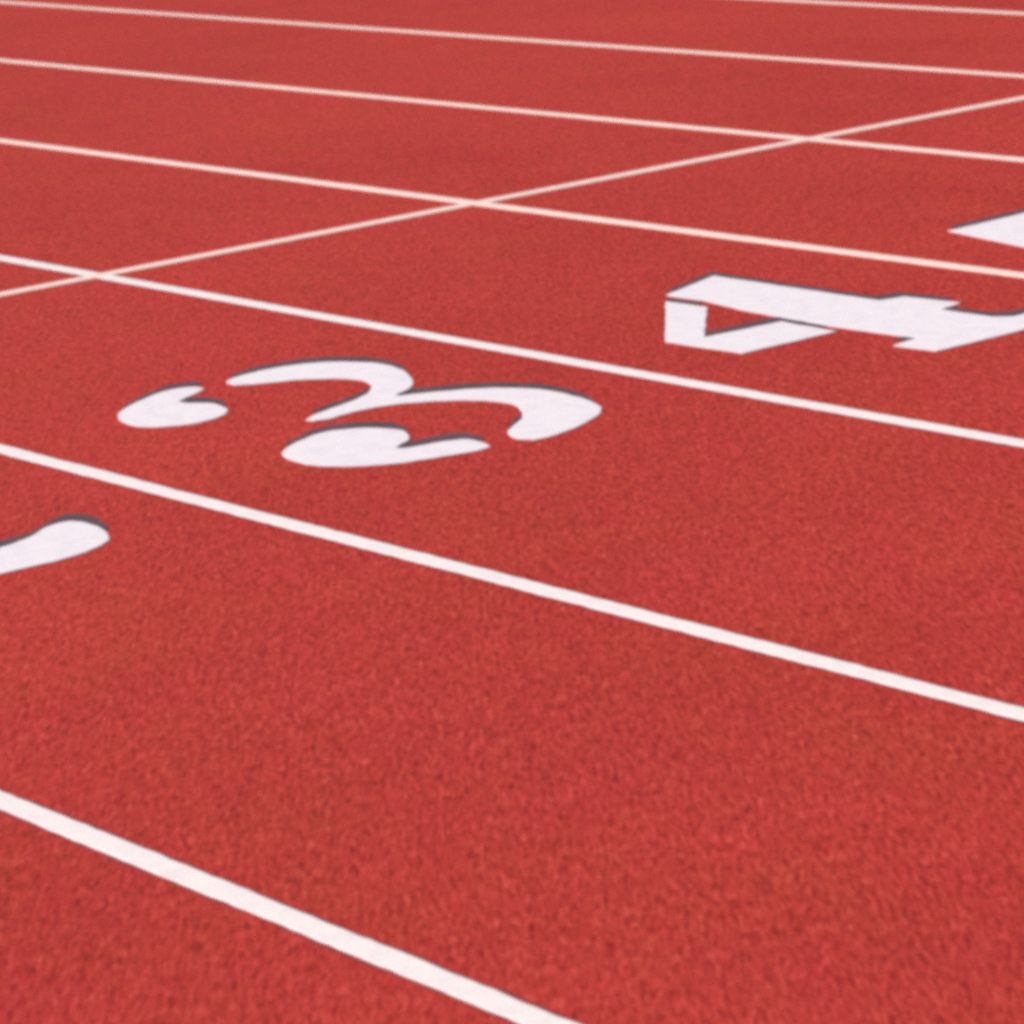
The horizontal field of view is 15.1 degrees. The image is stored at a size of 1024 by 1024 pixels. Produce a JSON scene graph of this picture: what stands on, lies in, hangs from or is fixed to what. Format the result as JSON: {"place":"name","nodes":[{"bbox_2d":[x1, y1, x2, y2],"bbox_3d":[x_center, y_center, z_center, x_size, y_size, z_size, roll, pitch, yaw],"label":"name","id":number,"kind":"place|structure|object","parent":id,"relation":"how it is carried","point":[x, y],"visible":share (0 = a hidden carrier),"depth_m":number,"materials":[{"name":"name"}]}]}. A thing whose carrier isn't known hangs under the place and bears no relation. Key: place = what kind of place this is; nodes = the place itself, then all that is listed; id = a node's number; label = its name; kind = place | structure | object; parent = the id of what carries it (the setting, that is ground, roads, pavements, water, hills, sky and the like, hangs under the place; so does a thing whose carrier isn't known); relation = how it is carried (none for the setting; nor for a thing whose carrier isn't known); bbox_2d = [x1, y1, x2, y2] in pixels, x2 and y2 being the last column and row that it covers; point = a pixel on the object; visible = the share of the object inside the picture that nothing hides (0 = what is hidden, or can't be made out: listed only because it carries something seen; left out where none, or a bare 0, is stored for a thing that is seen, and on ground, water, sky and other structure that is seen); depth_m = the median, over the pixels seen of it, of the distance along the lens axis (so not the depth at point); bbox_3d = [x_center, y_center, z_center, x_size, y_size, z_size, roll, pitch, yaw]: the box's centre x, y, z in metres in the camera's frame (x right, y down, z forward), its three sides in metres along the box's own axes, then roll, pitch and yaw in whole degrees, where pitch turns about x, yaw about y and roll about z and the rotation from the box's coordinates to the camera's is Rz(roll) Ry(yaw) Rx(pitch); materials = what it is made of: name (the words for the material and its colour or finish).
{"place":"outdoors","nodes":[
{"label":"outdoors","id":0,"kind":"place"},
{"bbox_2d":[0,0,1023,1023],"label":"running track","id":1,"kind":"structure","parent":0,"point":[585,816],"depth_m":6.91,"materials":[{"name":"red rubber"}]},
{"bbox_2d":[0,514,109,574],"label":"lane number","id":2,"kind":"object","parent":1,"relation":"on","point":[62,537],"visible":1,"depth_m":7.13,"materials":[{"name":"white paint"}]},
{"bbox_2d":[0,788,583,1023],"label":"lane line","id":3,"kind":"object","parent":1,"relation":"on","point":[509,1007],"visible":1,"depth_m":4.99,"materials":[{"name":"white paint"}]},
{"bbox_2d":[118,356,600,466],"bbox_3d":[-0.329,-0.218,8.109,0.757,0.005,1.174,-14,16,-35],"label":"lane number","id":4,"kind":"object","parent":1,"relation":"on","point":[548,411],"visible":1,"depth_m":8.10,"materials":[{"name":"white paint"}]},
{"bbox_2d":[0,443,1023,723],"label":"lane line","id":5,"kind":"object","parent":1,"relation":"on","point":[872,675],"visible":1,"depth_m":6.48,"materials":[{"name":"white paint"}]},
{"bbox_2d":[0,254,1023,448],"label":"lane line","id":6,"kind":"object","parent":1,"relation":"on","point":[951,430],"visible":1,"depth_m":8.44,"materials":[{"name":"white paint"}]},
{"bbox_2d":[0,138,1023,277],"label":"lane line","id":7,"kind":"object","parent":1,"relation":"on","point":[648,226],"visible":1,"depth_m":10.39,"materials":[{"name":"paint"}]},
{"bbox_2d":[0,96,1023,296],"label":"start line","id":8,"kind":"object","parent":1,"relation":"on","point":[297,237],"visible":1,"depth_m":10.72,"materials":[{"name":"paint"}]},
{"bbox_2d":[0,59,1023,161],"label":"lane line","id":9,"kind":"object","parent":1,"relation":"on","point":[937,151],"visible":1,"depth_m":12.37,"materials":[{"name":"paint"}]},
{"bbox_2d":[0,1,1023,77],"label":"lane line","id":10,"kind":"object","parent":1,"relation":"on","point":[616,46],"visible":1,"depth_m":14.30,"materials":[{"name":"paint"}]},
{"bbox_2d":[664,271,1023,353],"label":"lane number","id":11,"kind":"object","parent":1,"relation":"on","point":[797,312],"visible":1,"depth_m":8.65,"materials":[{"name":"white paint"}]},
{"bbox_2d":[770,0,1023,14],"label":"lane line","id":12,"kind":"object","parent":1,"relation":"on","point":[917,7],"visible":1,"depth_m":14.53,"materials":[{"name":"paint"}]},
{"bbox_2d":[947,209,1023,247],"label":"lane number","id":13,"kind":"object","parent":1,"relation":"on","point":[1007,228],"visible":1,"depth_m":9.63,"materials":[{"name":"white paint"}]}
]}

